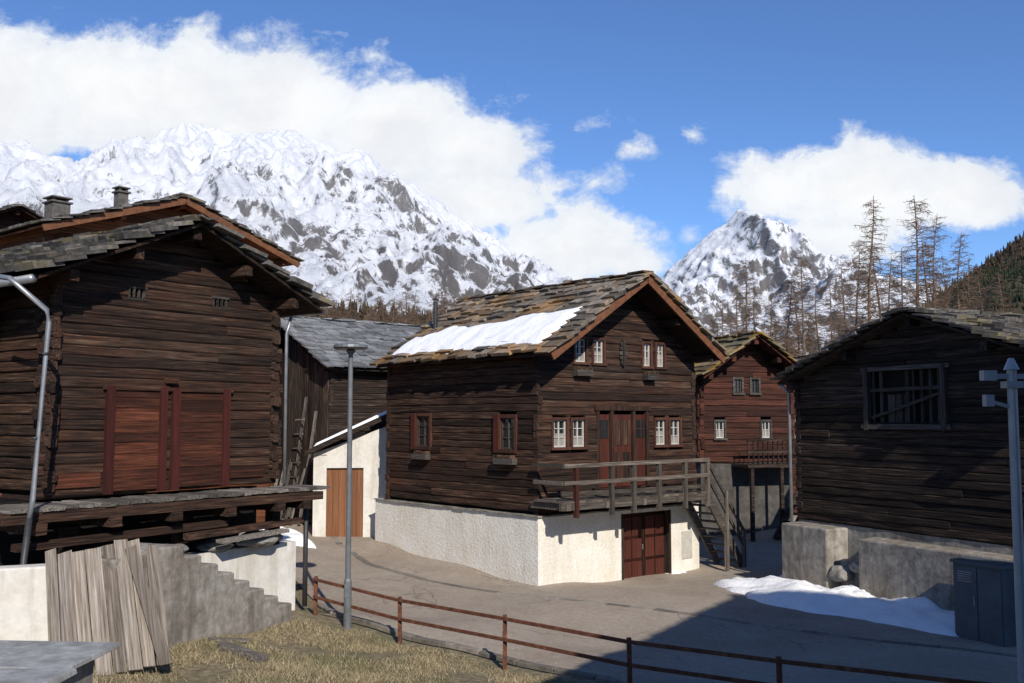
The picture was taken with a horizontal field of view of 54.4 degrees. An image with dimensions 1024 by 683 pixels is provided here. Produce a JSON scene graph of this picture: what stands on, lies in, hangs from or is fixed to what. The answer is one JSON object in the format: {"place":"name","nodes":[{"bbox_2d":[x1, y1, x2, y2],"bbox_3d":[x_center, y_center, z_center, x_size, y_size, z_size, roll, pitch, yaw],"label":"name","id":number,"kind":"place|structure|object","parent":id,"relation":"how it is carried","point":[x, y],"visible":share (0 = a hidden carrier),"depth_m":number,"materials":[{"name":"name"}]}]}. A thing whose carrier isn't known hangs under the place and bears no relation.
{"place":"outdoors","nodes":[
{"label":"outdoors","id":0,"kind":"place"},
{"bbox_2d":[0,122,571,318],"bbox_3d":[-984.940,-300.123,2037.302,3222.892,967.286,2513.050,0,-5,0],"label":"snowy mountain","id":1,"kind":"structure","parent":0,"point":[363,226],"depth_m":2102.39,"materials":[{"name":"white snow"}]},
{"bbox_2d":[93,581,602,682],"bbox_3d":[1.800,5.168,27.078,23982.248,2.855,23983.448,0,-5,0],"label":"ground","id":2,"kind":"structure","parent":0,"point":[206,673],"depth_m":16.23,"materials":[{"name":"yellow plant"}]},
{"bbox_2d":[0,203,43,228],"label":"gray roof chalet","id":3,"kind":"object","parent":2,"relation":"on","point":[12,214],"visible":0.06,"depth_m":41.79,"materials":[{"name":"brown wood"}]},
{"bbox_2d":[0,563,77,641],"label":"retaining wall","id":4,"kind":"structure","parent":2,"relation":"on","point":[23,606],"depth_m":14.51,"materials":[{"name":"white paint"}]},
{"bbox_2d":[0,640,120,682],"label":"slab roof shed","id":5,"kind":"structure","parent":2,"relation":"on","point":[46,661],"depth_m":9.07,"materials":[{"name":"stone"}]},
{"bbox_2d":[45,539,172,675],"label":"leaning boards","id":6,"kind":"object","parent":2,"relation":"on","point":[149,608],"visible":0.91,"depth_m":14.20,"materials":[{"name":"grey wood"}]},
{"bbox_2d":[0,186,304,522],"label":"alpine chalet","id":7,"kind":"object","parent":2,"relation":"on","point":[59,220],"visible":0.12,"depth_m":31.80,"materials":[{"name":"dark brown timber"},{"name":"gray stone slate"}]},
{"bbox_2d":[0,214,334,609],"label":"raised log barn","id":8,"kind":"structure","parent":2,"relation":"on","point":[144,357],"depth_m":18.25,"materials":[{"name":"brown wood"}]},
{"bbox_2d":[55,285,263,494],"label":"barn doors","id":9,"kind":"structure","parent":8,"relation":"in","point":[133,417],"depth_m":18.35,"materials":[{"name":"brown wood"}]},
{"bbox_2d":[84,543,291,660],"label":"concrete steps","id":10,"kind":"structure","parent":2,"relation":"on","point":[205,600],"depth_m":16.31,"materials":[{"name":"grey concrete"}]},
{"bbox_2d":[208,637,268,663],"bbox_3d":[-4.298,4.799,15.594,0.647,0.210,1.534,2,-5,-27],"label":"timber offcut","id":11,"kind":"object","parent":2,"relation":"on","point":[243,652],"visible":1,"depth_m":15.33,"materials":[{"name":"grey wood"}]},
{"bbox_2d":[305,410,386,536],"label":"garage","id":12,"kind":"structure","parent":2,"relation":"on","point":[369,451],"depth_m":32.19,"materials":[{"name":"white paint"}]},
{"bbox_2d":[326,468,363,536],"bbox_3d":[-5.412,5.423,32.203,1.174,2.640,0.050,0,-5,-6],"label":"door","id":13,"kind":"structure","parent":12,"relation":"in","point":[336,477],"depth_m":32.20,"materials":[{"name":"brown wood"}]},
{"bbox_2d":[274,316,422,524],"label":"slate roof barn","id":14,"kind":"structure","parent":2,"relation":"on","point":[317,401],"depth_m":35.30,"materials":[{"name":"grey wood"}]},
{"bbox_2d":[333,343,367,628],"bbox_3d":[-3.140,2.856,19.185,0.680,5.663,0.680,0,-5,0],"label":"street lamp","id":15,"kind":"object","parent":2,"relation":"on","point":[350,348],"visible":0.94,"depth_m":19.13,"materials":[{"name":"grey metal"}]},
{"bbox_2d":[324,308,408,323],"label":"wooded slope","id":16,"kind":"structure","parent":2,"relation":"on","point":[359,319],"depth_m":593.24,"materials":[{"name":"plant"}]},
{"bbox_2d":[305,297,431,324],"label":"conifer forest","id":17,"kind":"object","parent":16,"relation":"on","point":[363,311],"visible":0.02,"depth_m":588.57,"materials":[{"name":"plant"}]},
{"bbox_2d":[317,289,459,324],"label":"larch woodland","id":18,"kind":"object","parent":2,"relation":"on","point":[332,312],"visible":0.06,"depth_m":107.98,"materials":[{"name":"brown plant"}]},
{"bbox_2d":[369,270,746,585],"bbox_3d":[1.088,2.924,30.326,7.893,9.330,8.785,4,-6,-40],"label":"log chalet","id":19,"kind":"object","parent":2,"relation":"on","point":[540,435],"visible":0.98,"depth_m":27.91,"materials":[{"name":"brown wood"}]},
{"bbox_2d":[413,336,683,452],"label":"window frames","id":20,"kind":"structure","parent":19,"relation":"in","point":[666,423],"depth_m":27.49,"materials":[{"name":"brown wood"}]},
{"bbox_2d":[420,341,676,447],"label":"window panes","id":21,"kind":"structure","parent":19,"relation":"in","point":[505,430],"depth_m":26.97,"materials":[{"name":"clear glass"}]},
{"bbox_2d":[594,405,650,489],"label":"balcony doors","id":22,"kind":"structure","parent":19,"relation":"in","point":[620,437],"depth_m":27.86,"materials":[{"name":"brown wood"}]},
{"bbox_2d":[621,510,671,579],"bbox_3d":[3.753,5.928,28.167,2.080,2.200,0.200,4,-6,-40],"label":"cellar door","id":23,"kind":"structure","parent":19,"relation":"in","point":[637,551],"depth_m":28.27,"materials":[{"name":"wood"}]},
{"bbox_2d":[313,576,989,682],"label":"roadside fence","id":24,"kind":"object","parent":2,"relation":"on","point":[779,661],"visible":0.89,"depth_m":15.11,"materials":[{"name":"brown wood"}]},
{"bbox_2d":[707,315,720,337],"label":"larch tree","id":25,"kind":"object","parent":2,"relation":"on","point":[712,322],"visible":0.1,"depth_m":92.24,"materials":[{"name":"brown plant"}]},
{"bbox_2d":[715,299,734,335],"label":"larch tree","id":26,"kind":"object","parent":2,"relation":"on","point":[722,316],"visible":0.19,"depth_m":95.57,"materials":[{"name":"brown plant"}]},
{"bbox_2d":[719,284,750,334],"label":"larch tree","id":27,"kind":"object","parent":2,"relation":"on","point":[736,297],"visible":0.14,"depth_m":88.57,"materials":[{"name":"brown plant"}]},
{"bbox_2d":[696,462,789,539],"bbox_3d":[7.316,6.156,38.077,3.740,3.300,6.020,2,-5,-20],"label":"stone base","id":28,"kind":"object","parent":2,"relation":"on","point":[734,481],"visible":0.21,"depth_m":35.27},
{"bbox_2d":[695,345,795,462],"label":"log walls","id":29,"kind":"structure","parent":28,"relation":"on","point":[741,415],"depth_m":35.39,"materials":[{"name":"brown wood"}]},
{"bbox_2d":[713,377,773,439],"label":"window frames","id":30,"kind":"structure","parent":29,"relation":"attached to","point":[757,392],"depth_m":35.50,"materials":[{"name":"grey wood"}]},
{"bbox_2d":[716,380,767,436],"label":"window panes","id":31,"kind":"object","parent":30,"relation":"in","point":[766,424],"visible":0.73,"depth_m":35.52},
{"bbox_2d":[696,335,794,379],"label":"roof boards","id":32,"kind":"object","parent":29,"relation":"on","point":[773,354],"visible":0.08,"depth_m":35.23,"materials":[{"name":"brown wood"}]},
{"bbox_2d":[694,331,796,376],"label":"roof slabs","id":33,"kind":"structure","parent":32,"relation":"on","point":[732,344],"depth_m":34.98,"materials":[{"name":"grey stone"}]},
{"bbox_2d":[714,400,783,445],"bbox_3d":[7.312,2.394,38.382,3.440,4.250,5.740,2,-5,-20],"label":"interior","id":34,"kind":"object","parent":28,"relation":"on","point":[721,418],"visible":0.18,"depth_m":35.90,"materials":[{"name":"black"}]},
{"bbox_2d":[721,258,773,333],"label":"larch tree","id":35,"kind":"object","parent":2,"relation":"on","point":[746,315],"visible":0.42,"depth_m":80.56,"materials":[{"name":"brown plant"}]},
{"bbox_2d":[742,287,769,331],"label":"larch tree","id":36,"kind":"object","parent":2,"relation":"on","point":[754,328],"visible":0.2,"depth_m":92.53,"materials":[{"name":"brown plant"}]},
{"bbox_2d":[731,439,798,541],"bbox_3d":[9.335,5.214,34.639,2.700,3.640,1.880,2,-5,-20],"label":"gallery and steps","id":37,"kind":"object","parent":2,"relation":"on","point":[784,516],"visible":0.44,"depth_m":34.47,"materials":[{"name":"brown wood"}]},
{"bbox_2d":[761,294,785,340],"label":"larch tree","id":38,"kind":"object","parent":2,"relation":"on","point":[771,326],"visible":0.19,"depth_m":90.40,"materials":[{"name":"brown plant"}]},
{"bbox_2d":[711,312,861,354],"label":"larch woodland","id":39,"kind":"object","parent":2,"relation":"on","point":[791,332],"depth_m":128.96,"materials":[{"name":"brown plant"}]},
{"bbox_2d":[764,277,809,356],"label":"larch tree","id":40,"kind":"object","parent":2,"relation":"on","point":[787,324],"visible":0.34,"depth_m":84.33,"materials":[{"name":"brown plant"}]},
{"bbox_2d":[783,269,814,356],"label":"larch tree","id":41,"kind":"object","parent":2,"relation":"on","point":[798,330],"visible":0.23,"depth_m":96.41,"materials":[{"name":"brown plant"}]},
{"bbox_2d":[781,256,828,356],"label":"larch tree","id":42,"kind":"object","parent":2,"relation":"on","point":[804,348],"visible":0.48,"depth_m":82.44,"materials":[{"name":"brown plant"}]},
{"bbox_2d":[803,281,832,354],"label":"larch tree","id":43,"kind":"object","parent":2,"relation":"on","point":[815,316],"visible":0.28,"depth_m":84.49,"materials":[{"name":"brown plant"}]},
{"bbox_2d":[813,273,846,350],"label":"larch tree","id":44,"kind":"object","parent":2,"relation":"on","point":[830,323],"visible":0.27,"depth_m":86.35,"materials":[{"name":"brown plant"}]},
{"bbox_2d":[822,260,860,347],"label":"larch tree","id":45,"kind":"object","parent":2,"relation":"on","point":[843,284],"visible":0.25,"depth_m":92.70,"materials":[{"name":"brown plant"}]},
{"bbox_2d":[822,243,879,338],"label":"larch tree","id":46,"kind":"object","parent":2,"relation":"on","point":[857,298],"visible":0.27,"depth_m":80.58,"materials":[{"name":"brown plant"}]},
{"bbox_2d":[827,196,895,344],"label":"larch tree","id":47,"kind":"object","parent":2,"relation":"on","point":[864,293],"visible":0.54,"depth_m":60.53,"materials":[{"name":"brown plant"}]},
{"bbox_2d":[854,245,900,324],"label":"larch tree","id":48,"kind":"object","parent":2,"relation":"on","point":[875,276],"visible":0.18,"depth_m":86.58,"materials":[{"name":"brown plant"}]},
{"bbox_2d":[866,256,903,320],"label":"larch tree","id":49,"kind":"object","parent":2,"relation":"on","point":[886,282],"visible":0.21,"depth_m":80.53,"materials":[{"name":"brown plant"}]},
{"bbox_2d":[769,306,1023,610],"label":"weathered log barn","id":50,"kind":"structure","parent":2,"relation":"on","point":[903,484],"depth_m":22.95,"materials":[{"name":"brown wood"}]},
{"bbox_2d":[879,248,921,309],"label":"larch tree","id":51,"kind":"object","parent":2,"relation":"on","point":[902,291],"visible":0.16,"depth_m":74.39,"materials":[{"name":"brown plant"}]},
{"bbox_2d":[886,198,957,307],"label":"larch tree","id":52,"kind":"object","parent":2,"relation":"on","point":[917,279],"visible":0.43,"depth_m":66.67,"materials":[{"name":"brown plant"}]},
{"bbox_2d":[906,243,951,306],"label":"larch tree","id":53,"kind":"object","parent":2,"relation":"on","point":[923,298],"visible":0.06,"depth_m":82.73,"materials":[{"name":"brown plant"}]},
{"bbox_2d":[919,216,958,306],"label":"larch tree","id":54,"kind":"object","parent":2,"relation":"on","point":[935,262],"visible":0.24,"depth_m":70.63,"materials":[{"name":"brown plant"}]},
{"bbox_2d":[931,256,963,308],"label":"larch tree","id":55,"kind":"object","parent":2,"relation":"on","point":[942,264],"visible":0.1,"depth_m":84.64,"materials":[{"name":"brown plant"}]},
{"bbox_2d":[937,231,985,309],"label":"larch tree","id":56,"kind":"object","parent":2,"relation":"on","point":[957,278],"visible":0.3,"depth_m":78.60,"materials":[{"name":"brown plant"}]},
{"bbox_2d":[953,258,984,309],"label":"larch tree","id":57,"kind":"object","parent":2,"relation":"on","point":[969,298],"visible":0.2,"depth_m":74.47,"materials":[{"name":"brown plant"}]},
{"bbox_2d":[962,263,1002,310],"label":"larch tree","id":58,"kind":"object","parent":2,"relation":"on","point":[981,306],"visible":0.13,"depth_m":90.73,"materials":[{"name":"brown plant"}]},
{"bbox_2d":[949,557,1016,646],"bbox_3d":[9.400,5.175,19.610,0.700,1.660,1.230,2,-5,-26],"label":"utility cabinet","id":59,"kind":"object","parent":2,"relation":"on","point":[984,598],"visible":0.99,"depth_m":19.35,"materials":[{"name":"metal"}]},
{"bbox_2d":[982,271,1017,311],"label":"larch tree","id":60,"kind":"object","parent":2,"relation":"on","point":[1003,299],"visible":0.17,"depth_m":88.47,"materials":[{"name":"brown plant"}]},
{"bbox_2d":[979,358,1023,682],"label":"street lamp","id":61,"kind":"object","parent":2,"relation":"on","point":[1011,384],"visible":1,"depth_m":11.82,"materials":[{"name":"metal"}]},
{"bbox_2d":[0,0,1023,287],"label":"sky","id":62,"kind":"structure","parent":0,"point":[589,138],"materials":[{"name":"blue"}]},
{"bbox_2d":[282,515,1017,682],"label":"road","id":63,"kind":"structure","parent":0,"point":[689,591],"depth_m":20.93,"materials":[{"name":"grey asphalt"}]},
{"bbox_2d":[261,526,315,547],"bbox_3d":[-7.013,5.875,30.195,3.667,0.548,1.676,-4,-6,39],"label":"snow patch","id":64,"kind":"object","parent":63,"relation":"on","point":[294,535],"visible":0.27,"depth_m":29.18,"materials":[{"name":"white snow"}]},
{"bbox_2d":[318,603,626,682],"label":"kerb","id":65,"kind":"structure","parent":63,"relation":"on","point":[511,660],"depth_m":17.53,"materials":[{"name":"stone"}]},
{"bbox_2d":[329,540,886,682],"bbox_3d":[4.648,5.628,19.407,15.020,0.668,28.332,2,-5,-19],"label":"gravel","id":66,"kind":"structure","parent":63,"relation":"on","point":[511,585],"depth_m":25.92,"materials":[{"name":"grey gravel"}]},
{"bbox_2d":[330,536,1016,657],"bbox_3d":[3.650,5.765,21.702,28.963,0.655,2.862,-4,-6,43],"label":"drain channel","id":67,"kind":"object","parent":63,"relation":"on","point":[337,541],"visible":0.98,"depth_m":21.90,"materials":[{"name":"concrete"}]},
{"bbox_2d":[792,390,797,512],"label":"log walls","id":68,"kind":"structure","parent":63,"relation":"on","point":[794,478],"depth_m":37.71,"materials":[{"name":"brown wood"}]},
{"bbox_2d":[712,575,958,636],"bbox_3d":[8.026,5.928,22.965,3.120,0.569,9.047,3,-5,-31],"label":"snow patch","id":69,"kind":"object","parent":63,"relation":"on","point":[925,614],"visible":0.74,"depth_m":22.34,"materials":[{"name":"white snow"}]},
{"bbox_2d":[661,209,943,355],"bbox_3d":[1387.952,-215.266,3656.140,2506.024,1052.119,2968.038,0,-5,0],"label":"snowy peak","id":70,"kind":"structure","parent":0,"point":[699,278],"depth_m":4100.99,"materials":[{"name":"white snow"}]},
{"bbox_2d":[937,237,1023,313],"bbox_3d":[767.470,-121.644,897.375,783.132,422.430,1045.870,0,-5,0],"label":"wooded hill","id":71,"kind":"structure","parent":0,"point":[1020,310],"depth_m":1178.91,"materials":[{"name":"green plant"}]},
{"bbox_2d":[925,230,1023,310],"bbox_3d":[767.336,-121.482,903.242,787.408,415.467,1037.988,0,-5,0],"label":"conifer forest","id":72,"kind":"object","parent":71,"relation":"on","point":[992,270],"visible":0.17,"depth_m":1225.79,"materials":[{"name":"green plant"}]},
{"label":"roof boards","id":73,"kind":"object","parent":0,"visible":0},
{"bbox_2d":[793,354,809,360],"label":"roof slabs","id":74,"kind":"structure","parent":73,"relation":"on","point":[797,358],"depth_m":40.03,"materials":[{"name":"grey stone"}]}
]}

